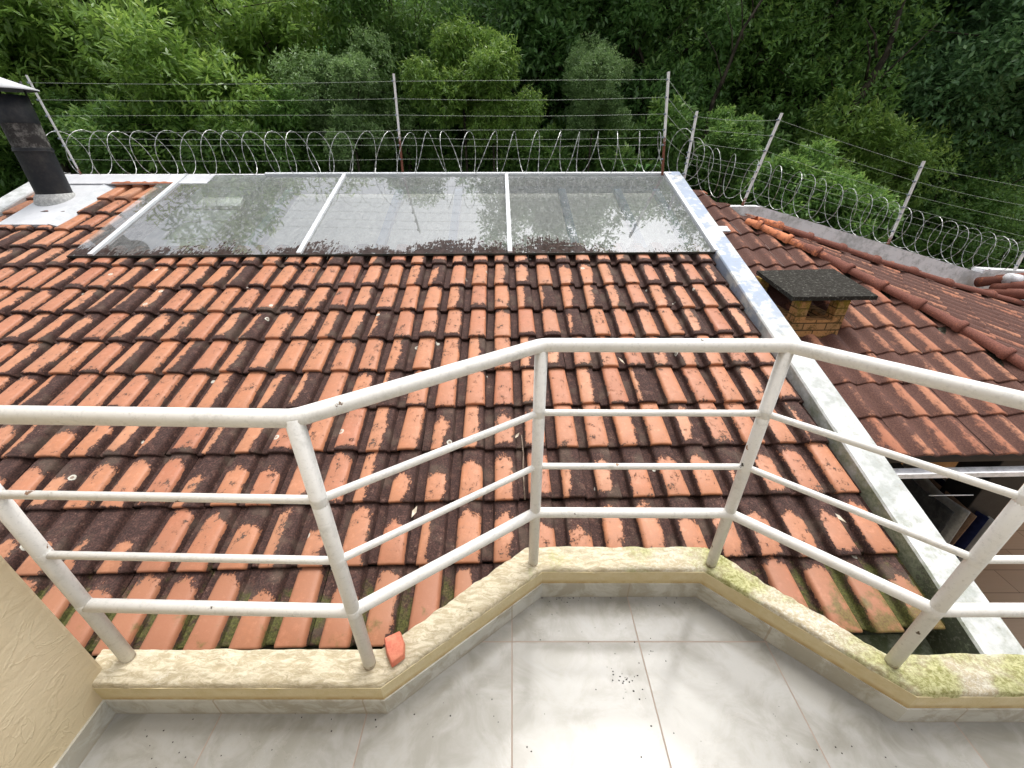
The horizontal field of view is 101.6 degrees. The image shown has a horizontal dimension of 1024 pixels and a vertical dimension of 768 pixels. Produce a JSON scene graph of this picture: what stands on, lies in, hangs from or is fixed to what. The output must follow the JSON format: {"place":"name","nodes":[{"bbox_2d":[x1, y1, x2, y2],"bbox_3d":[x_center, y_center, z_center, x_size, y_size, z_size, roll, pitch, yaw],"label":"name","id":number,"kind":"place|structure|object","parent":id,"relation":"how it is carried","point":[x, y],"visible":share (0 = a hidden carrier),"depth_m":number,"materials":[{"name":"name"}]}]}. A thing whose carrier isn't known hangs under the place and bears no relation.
{"place":"outdoors","nodes":[
{"label":"outdoors","id":0,"kind":"place"},
{"bbox_2d":[90,647,383,657],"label":"ground","id":1,"kind":"structure","parent":0,"point":[352,648],"depth_m":4.66,"materials":[{"name":"soil"}]},
{"bbox_2d":[0,182,34,215],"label":"parapet wall","id":2,"kind":"structure","parent":1,"relation":"on","point":[17,196],"depth_m":4.78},
{"bbox_2d":[0,128,77,197],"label":"shrub","id":3,"kind":"object","parent":1,"relation":"on","point":[12,176],"visible":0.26,"depth_m":7.93,"materials":[{"name":"green plant"}]},
{"bbox_2d":[0,555,115,767],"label":"house wall","id":4,"kind":"structure","parent":1,"relation":"on","point":[56,711],"depth_m":1.12,"materials":[{"name":"beige paint"}]},
{"bbox_2d":[79,597,1023,767],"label":"balcony floor","id":5,"kind":"structure","parent":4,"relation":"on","point":[720,690],"depth_m":1.30,"materials":[{"name":"white tile"}]},
{"bbox_2d":[146,597,911,762],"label":"dirt crumbs","id":6,"kind":"object","parent":5,"relation":"on","point":[595,689],"visible":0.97,"depth_m":1.38,"materials":[{"name":"brown soil"}]},
{"bbox_2d":[92,546,1023,721],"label":"balcony curb","id":7,"kind":"structure","parent":5,"relation":"on","point":[958,687],"depth_m":1.32,"materials":[{"name":"beige paint"}]},
{"bbox_2d":[384,631,404,666],"bbox_3d":[-0.369,0.838,1.324,0.060,0.022,0.094,-14,33,-24],"label":"tile fragment","id":8,"kind":"object","parent":7,"relation":"on","point":[395,647],"visible":1,"depth_m":1.31,"materials":[{"name":"red brick"}]},
{"bbox_2d":[0,338,1023,670],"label":"balcony railing","id":9,"kind":"object","parent":7,"relation":"on","point":[936,608],"visible":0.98,"depth_m":1.14,"materials":[{"name":"white metal"}]},
{"bbox_2d":[0,0,134,173],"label":"tree","id":10,"kind":"object","parent":1,"relation":"on","point":[9,62],"visible":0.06,"depth_m":6.86,"materials":[{"name":"green plant"}]},
{"bbox_2d":[4,74,132,170],"bbox_3d":[-7.748,-2.333,8.411,1.549,6.373,1.617,0,29,0],"label":"shrub","id":11,"kind":"object","parent":1,"relation":"on","point":[55,142],"visible":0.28,"depth_m":6.77,"materials":[{"name":"green plant"}]},
{"bbox_2d":[0,0,211,171],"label":"tree","id":12,"kind":"object","parent":1,"relation":"on","point":[33,44],"visible":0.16,"depth_m":6.71,"materials":[{"name":"green plant"}]},
{"bbox_2d":[50,84,186,173],"bbox_3d":[-6.394,-1.559,8.277,1.794,7.284,1.854,0,29,0],"label":"shrub","id":13,"kind":"object","parent":1,"relation":"on","point":[103,116],"visible":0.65,"depth_m":6.46,"materials":[{"name":"green plant"}]},
{"bbox_2d":[0,0,307,106],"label":"tree","id":14,"kind":"object","parent":1,"relation":"on","point":[10,10],"visible":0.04,"depth_m":6.62,"materials":[{"name":"green plant"}]},
{"bbox_2d":[50,0,276,173],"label":"tree","id":15,"kind":"object","parent":1,"relation":"on","point":[145,44],"visible":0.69,"depth_m":6.33,"materials":[{"name":"green plant"}]},
{"bbox_2d":[144,89,273,173],"bbox_3d":[-4.918,-1.733,8.382,1.741,6.828,1.692,0,29,0],"label":"shrub","id":16,"kind":"object","parent":1,"relation":"on","point":[222,167],"visible":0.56,"depth_m":6.66,"materials":[{"name":"green plant"}]},
{"bbox_2d":[104,0,392,128],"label":"tree","id":17,"kind":"object","parent":1,"relation":"on","point":[250,43],"visible":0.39,"depth_m":7.14,"materials":[{"name":"green plant"}]},
{"bbox_2d":[226,80,330,172],"bbox_3d":[-4.160,-1.883,8.765,1.784,7.284,1.865,0,29,0],"label":"shrub","id":18,"kind":"object","parent":1,"relation":"on","point":[284,121],"visible":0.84,"depth_m":7.01,"materials":[{"name":"green plant"}]},
{"bbox_2d":[310,43,335,95],"bbox_3d":[-7.116,-6.432,14.999,5.786,11.180,5.860,0,29,0],"label":"tree","id":19,"kind":"object","parent":1,"relation":"on","point":[320,51],"depth_m":11.90,"materials":[{"name":"green plant"}]},
{"bbox_2d":[295,0,353,59],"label":"tree","id":20,"kind":"object","parent":1,"relation":"on","point":[318,29],"depth_m":13.31,"materials":[{"name":"green plant"}]},
{"bbox_2d":[281,95,384,171],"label":"shrub","id":21,"kind":"object","parent":1,"relation":"on","point":[368,159],"visible":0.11,"depth_m":8.79,"materials":[{"name":"green plant"}]},
{"bbox_2d":[266,22,418,171],"bbox_3d":[-2.887,-2.693,8.688,1.755,7.525,2.309,20,35,31],"label":"shrub","id":22,"kind":"object","parent":1,"relation":"on","point":[338,114],"visible":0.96,"depth_m":7.10,"materials":[{"name":"green plant"}]},
{"bbox_2d":[313,0,397,52],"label":"tree","id":23,"kind":"object","parent":1,"relation":"on","point":[352,29],"depth_m":14.05,"materials":[{"name":"green plant"}]},
{"bbox_2d":[65,174,662,188],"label":"ridge wall","id":24,"kind":"structure","parent":1,"relation":"on","point":[239,180],"depth_m":5.38,"materials":[{"name":"grey concrete"}]},
{"bbox_2d":[25,71,669,174],"bbox_3d":[-1.840,-3.120,5.050,7.530,1.064,0.042,0,29,0],"label":"electric fence","id":25,"kind":"object","parent":24,"relation":"on","point":[398,125],"visible":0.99,"depth_m":5.07,"materials":[{"name":"grey metal"}]},
{"bbox_2d":[46,129,661,175],"bbox_3d":[-1.833,-2.864,5.184,7.554,0.507,0.453,0,29,0],"label":"razor wire coil","id":26,"kind":"object","parent":24,"relation":"on","point":[331,151],"visible":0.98,"depth_m":5.12,"materials":[{"name":"silver metal"}]},
{"bbox_2d":[0,175,945,658],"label":"tiled roof","id":27,"kind":"structure","parent":24,"relation":"attached to","point":[232,331],"depth_m":2.74,"materials":[{"name":"orange terracotta clay tile"},{"name":"dark moss"},{"name":"grey concrete"}]},
{"bbox_2d":[0,184,117,227],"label":"flashing plate","id":28,"kind":"object","parent":27,"relation":"on","point":[32,214],"visible":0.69,"depth_m":4.61,"materials":[{"name":"white metal"}]},
{"bbox_2d":[0,77,75,205],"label":"metal flue","id":29,"kind":"object","parent":28,"relation":"on","point":[25,134],"visible":0.91,"depth_m":4.49,"materials":[{"name":"black metal"}]},
{"bbox_2d":[66,172,718,257],"bbox_3d":[-1.102,-1.874,4.777,6.342,0.906,1.867,-1,30,-1],"label":"skylight","id":30,"kind":"object","parent":27,"relation":"on","point":[690,222],"visible":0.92,"depth_m":4.20,"materials":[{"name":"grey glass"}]},
{"bbox_2d":[411,506,416,517],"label":"dry leaf","id":31,"kind":"object","parent":27,"relation":"on","point":[414,511],"visible":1,"depth_m":2.35,"materials":[{"name":"beige plant"}]},
{"bbox_2d":[137,186,691,257],"bbox_3d":[-0.959,-1.425,5.103,5.992,1.674,1.640,-1,30,-1],"label":"glass panel","id":32,"kind":"object","parent":27,"relation":"attached to","point":[394,217],"visible":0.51,"depth_m":5.06,"materials":[{"name":"glass"}]},
{"bbox_2d":[162,197,244,248],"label":"staircase","id":33,"kind":"structure","parent":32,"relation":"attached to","point":[199,227],"depth_m":5.03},
{"bbox_2d":[521,435,525,499],"bbox_3d":[0.070,0.505,2.583,0.018,0.154,0.435,0,30,-1],"label":"stick","id":34,"kind":"object","parent":27,"relation":"on","point":[523,467],"visible":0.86,"depth_m":2.58,"materials":[{"name":"brown wood"}]},
{"bbox_2d":[311,0,473,171],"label":"tree","id":35,"kind":"object","parent":1,"relation":"on","point":[401,28],"visible":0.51,"depth_m":7.85,"materials":[{"name":"green plant"}]},
{"bbox_2d":[368,105,425,171],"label":"shrub","id":36,"kind":"object","parent":1,"relation":"on","point":[390,165],"visible":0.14,"depth_m":9.51,"materials":[{"name":"green plant"}]},
{"bbox_2d":[335,0,458,101],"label":"tree","id":37,"kind":"object","parent":1,"relation":"on","point":[404,3],"depth_m":11.82,"materials":[{"name":"green plant"}]},
{"bbox_2d":[395,119,462,171],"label":"shrub","id":38,"kind":"object","parent":1,"relation":"on","point":[449,158],"visible":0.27,"depth_m":9.47,"materials":[{"name":"green plant"}]},
{"bbox_2d":[339,0,535,152],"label":"tree","id":39,"kind":"object","parent":1,"relation":"on","point":[475,8],"visible":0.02,"depth_m":10.04,"materials":[{"name":"green plant"}]},
{"bbox_2d":[397,14,521,171],"bbox_3d":[-0.893,-3.502,8.740,2.240,6.700,1.843,0,29,0],"label":"tree","id":40,"kind":"object","parent":1,"relation":"on","point":[451,84],"visible":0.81,"depth_m":7.29,"materials":[{"name":"green plant"}]},
{"bbox_2d":[392,2,558,161],"bbox_3d":[-0.761,-5.381,13.989,5.745,12.056,5.420,13,32,22],"label":"tree","id":41,"kind":"object","parent":1,"relation":"on","point":[457,130],"visible":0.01,"depth_m":11.23,"materials":[{"name":"green plant"}]},
{"bbox_2d":[455,140,512,171],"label":"shrub","id":42,"kind":"object","parent":1,"relation":"on","point":[486,164],"visible":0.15,"depth_m":9.94,"materials":[{"name":"green plant"}]},
{"bbox_2d":[459,42,547,171],"bbox_3d":[-0.337,-3.376,8.715,1.500,5.769,1.967,-22,36,-33],"label":"tree","id":43,"kind":"object","parent":1,"relation":"on","point":[499,117],"visible":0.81,"depth_m":7.50,"materials":[{"name":"green plant"}]},
{"bbox_2d":[425,0,627,145],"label":"tree","id":44,"kind":"object","parent":1,"relation":"on","point":[525,20],"visible":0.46,"depth_m":8.61,"materials":[{"name":"green plant"}]},
{"bbox_2d":[492,114,575,171],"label":"shrub","id":45,"kind":"object","parent":1,"relation":"on","point":[559,157],"visible":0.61,"depth_m":8.55,"materials":[{"name":"green plant"}]},
{"bbox_2d":[543,112,607,171],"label":"shrub","id":46,"kind":"object","parent":1,"relation":"on","point":[582,155],"visible":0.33,"depth_m":9.43,"materials":[{"name":"green plant"}]},
{"bbox_2d":[530,56,623,139],"bbox_3d":[2.353,-5.410,14.279,6.173,11.680,5.920,0,29,0],"label":"tree","id":47,"kind":"object","parent":1,"relation":"on","point":[557,107],"depth_m":11.03,"materials":[{"name":"green plant"}]},
{"bbox_2d":[562,29,635,171],"bbox_3d":[1.505,-3.777,8.906,1.395,5.982,1.836,-18,34,-28],"label":"tree","id":48,"kind":"object","parent":1,"relation":"on","point":[588,75],"visible":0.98,"depth_m":7.71,"materials":[{"name":"green plant"}]},
{"bbox_2d":[520,0,752,135],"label":"tree","id":49,"kind":"object","parent":1,"relation":"on","point":[630,12],"visible":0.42,"depth_m":8.68,"materials":[{"name":"green plant"}]},
{"bbox_2d":[584,92,698,185],"bbox_3d":[2.644,-1.315,11.151,2.598,10.549,2.685,0,29,0],"label":"shrub","id":50,"kind":"object","parent":1,"relation":"on","point":[649,153],"visible":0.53,"depth_m":8.35,"materials":[{"name":"green plant"}]},
{"bbox_2d":[667,104,728,196],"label":"shrub","id":51,"kind":"object","parent":1,"relation":"on","point":[697,134],"visible":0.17,"depth_m":9.36,"materials":[{"name":"green plant"}]},
{"bbox_2d":[600,0,834,138],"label":"tree","id":52,"kind":"object","parent":1,"relation":"on","point":[737,68],"visible":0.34,"depth_m":8.82,"materials":[{"name":"green plant"}]},
{"bbox_2d":[693,103,767,201],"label":"shrub","id":53,"kind":"object","parent":1,"relation":"on","point":[724,138],"visible":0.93,"depth_m":7.54,"materials":[{"name":"green plant"}]},
{"bbox_2d":[687,122,791,204],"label":"shrub","id":54,"kind":"object","parent":1,"relation":"on","point":[774,145],"visible":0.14,"depth_m":9.37,"materials":[{"name":"green plant"}]},
{"bbox_2d":[717,61,797,141],"bbox_3d":[6.025,-6.263,14.872,6.104,13.404,6.546,0,29,0],"label":"tree","id":55,"kind":"object","parent":1,"relation":"on","point":[748,103],"depth_m":11.46,"materials":[{"name":"green plant"}]},
{"bbox_2d":[729,136,853,222],"bbox_3d":[4.853,-0.996,8.780,1.873,7.284,1.806,0,29,0],"label":"shrub","id":56,"kind":"object","parent":1,"relation":"on","point":[790,167],"visible":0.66,"depth_m":7.12,"materials":[{"name":"green plant"}]},
{"bbox_2d":[770,142,815,213],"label":"shrub","id":57,"kind":"object","parent":1,"relation":"on","point":[791,148],"depth_m":8.86,"materials":[{"name":"green plant"}]},
{"bbox_2d":[694,0,974,168],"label":"tree","id":58,"kind":"object","parent":1,"relation":"on","point":[848,67],"visible":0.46,"depth_m":8.92,"materials":[{"name":"green plant"}]},
{"bbox_2d":[663,172,1023,654],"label":"parapet wall","id":59,"kind":"structure","parent":1,"relation":"on","point":[885,493],"depth_m":2.49,"materials":[{"name":"white paint"}]},
{"bbox_2d":[785,166,907,244],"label":"shrub","id":60,"kind":"object","parent":1,"relation":"on","point":[867,189],"visible":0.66,"depth_m":7.07,"materials":[{"name":"green plant"}]},
{"bbox_2d":[720,205,981,352],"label":"boundary wall","id":61,"kind":"structure","parent":1,"relation":"on","point":[955,273],"depth_m":5.82,"materials":[{"name":"grey concrete"}]},
{"bbox_2d":[666,82,1023,269],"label":"electric fence","id":62,"kind":"object","parent":61,"relation":"on","point":[903,207],"visible":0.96,"depth_m":5.46,"materials":[{"name":"grey metal"}]},
{"bbox_2d":[668,128,1023,274],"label":"razor wire coil","id":63,"kind":"object","parent":61,"relation":"on","point":[852,210],"visible":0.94,"depth_m":5.66,"materials":[{"name":"silver metal"}]},
{"bbox_2d":[790,80,963,224],"bbox_3d":[7.525,-2.098,10.624,3.503,9.137,3.247,0,29,0],"label":"shrub","id":64,"kind":"object","parent":1,"relation":"on","point":[908,151],"visible":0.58,"depth_m":8.36,"materials":[{"name":"green plant"}]},
{"bbox_2d":[823,0,937,181],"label":"tree","id":65,"kind":"object","parent":1,"relation":"on","point":[883,59],"visible":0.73,"depth_m":8.16,"materials":[{"name":"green plant"}]},
{"bbox_2d":[815,0,1004,142],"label":"tree","id":66,"kind":"object","parent":1,"relation":"on","point":[945,11],"visible":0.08,"depth_m":9.36,"materials":[{"name":"green plant"}]},
{"bbox_2d":[838,0,1023,190],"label":"tree","id":67,"kind":"object","parent":1,"relation":"on","point":[973,81],"visible":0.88,"depth_m":8.36,"materials":[{"name":"green plant"}]},
{"bbox_2d":[887,181,974,259],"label":"shrub","id":68,"kind":"object","parent":1,"relation":"on","point":[925,238],"visible":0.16,"depth_m":9.42,"materials":[{"name":"green plant"}]},
{"bbox_2d":[883,84,1023,244],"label":"tree","id":69,"kind":"object","parent":1,"relation":"on","point":[1007,163],"visible":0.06,"depth_m":9.18,"materials":[{"name":"green plant"}]},
{"bbox_2d":[884,117,1023,269],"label":"bush","id":70,"kind":"object","parent":1,"relation":"on","point":[995,208],"visible":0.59,"depth_m":8.98,"materials":[{"name":"green plant"}]},
{"bbox_2d":[948,241,995,269],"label":"shrub","id":71,"kind":"object","parent":1,"relation":"on","point":[977,263],"depth_m":10.37,"materials":[{"name":"green plant"}]},
{"bbox_2d":[939,267,1023,357],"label":"boundary wall","id":72,"kind":"structure","parent":1,"relation":"on","point":[988,272],"depth_m":6.06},
{"bbox_2d":[982,229,1022,266],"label":"shrub","id":73,"kind":"object","parent":1,"relation":"on","point":[1004,251],"visible":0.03,"depth_m":10.65,"materials":[{"name":"green plant"}]},
{"bbox_2d":[991,218,1023,268],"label":"shrub","id":74,"kind":"object","parent":1,"relation":"on","point":[1012,255],"visible":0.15,"depth_m":9.83,"materials":[{"name":"green plant"}]},
{"bbox_2d":[618,164,666,171],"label":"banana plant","id":75,"kind":"object","parent":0,"point":[645,168],"visible":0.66,"depth_m":7.60,"materials":[{"name":"green plant"}]},
{"bbox_2d":[631,0,695,112],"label":"tree","id":76,"kind":"object","parent":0,"point":[641,55],"visible":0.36,"depth_m":8.84,"materials":[{"name":"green plant"}]},
{"bbox_2d":[698,0,762,164],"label":"tree","id":77,"kind":"object","parent":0,"point":[720,85],"visible":0.94,"depth_m":8.18,"materials":[{"name":"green plant"}]},
{"bbox_2d":[974,498,1023,648],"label":"patio floor","id":78,"kind":"structure","parent":0,"point":[999,583],"depth_m":4.93,"materials":[{"name":"brown tile"}]},
{"bbox_2d":[889,462,1021,487],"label":"patio house","id":79,"kind":"structure","parent":78,"relation":"on","point":[947,464],"depth_m":5.93,"materials":[{"name":"beige brick"}]},
{"bbox_2d":[693,190,1023,462],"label":"tiled roof","id":80,"kind":"structure","parent":79,"relation":"on","point":[972,333],"depth_m":3.75,"materials":[{"name":"tile"}]},
{"bbox_2d":[756,269,877,337],"bbox_3d":[2.874,-0.597,4.154,0.978,0.857,0.939,0,29,0],"label":"brick chimney","id":81,"kind":"object","parent":80,"relation":"on","point":[801,290],"visible":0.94,"depth_m":3.76,"materials":[{"name":"brown brick"}]},
{"bbox_2d":[890,463,953,533],"bbox_3d":[3.575,1.091,3.777,0.065,0.550,0.705,3,30,6],"label":"hanging cloth","id":82,"kind":"object","parent":80,"relation":"hanging from","point":[938,513],"visible":0.26,"depth_m":3.55,"materials":[{"name":"black fabric"}]},
{"bbox_2d":[903,463,970,543],"bbox_3d":[3.707,1.113,3.789,0.065,0.598,0.705,3,30,6],"label":"hanging cloth","id":83,"kind":"object","parent":80,"relation":"hanging from","point":[960,515],"visible":0.21,"depth_m":3.52,"materials":[{"name":"grey fabric"}]},
{"bbox_2d":[929,494,972,495],"bbox_3d":[3.272,0.829,3.112,0.325,0.012,0.008,0,29,0],"label":"clothes hanger bar","id":84,"kind":"object","parent":80,"relation":"hanging from","point":[952,495],"visible":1,"depth_m":3.11,"materials":[{"name":"silver metal"}]},
{"bbox_2d":[893,466,1023,478],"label":"gutter","id":85,"kind":"object","parent":80,"relation":"attached to","point":[996,471],"visible":0.44,"depth_m":2.98,"materials":[{"name":"white metal"}]},
{"bbox_2d":[974,273,1023,299],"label":"tiled roof","id":86,"kind":"structure","parent":80,"relation":"attached to","point":[1010,285],"depth_m":5.64,"materials":[{"name":"ceramic"}]},
{"bbox_2d":[940,461,1023,519],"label":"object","id":87,"kind":"structure","parent":78,"relation":"on","point":[987,503],"depth_m":3.42,"materials":[{"name":"paint"}]},
{"bbox_2d":[928,478,976,544],"bbox_3d":[3.782,1.171,3.821,0.065,0.644,0.713,3,30,6],"label":"hanging cloth","id":88,"kind":"object","parent":87,"relation":"hanging from","point":[970,519],"visible":0.09,"depth_m":3.49,"materials":[{"name":"brown fabric"}]},
{"bbox_2d":[932,478,988,557],"bbox_3d":[3.893,1.252,3.868,0.063,0.786,0.705,3,30,6],"label":"hanging cloth","id":89,"kind":"object","parent":87,"relation":"hanging from","point":[969,534],"visible":0.09,"depth_m":3.51,"materials":[{"name":"blue fabric"}]},
{"bbox_2d":[942,478,993,561],"bbox_3d":[4.022,1.326,3.909,0.065,0.819,0.709,3,30,6],"label":"hanging cloth","id":90,"kind":"object","parent":87,"relation":"hanging from","point":[982,531],"visible":0.03,"depth_m":3.56,"materials":[{"name":"grey fabric"}]}
]}

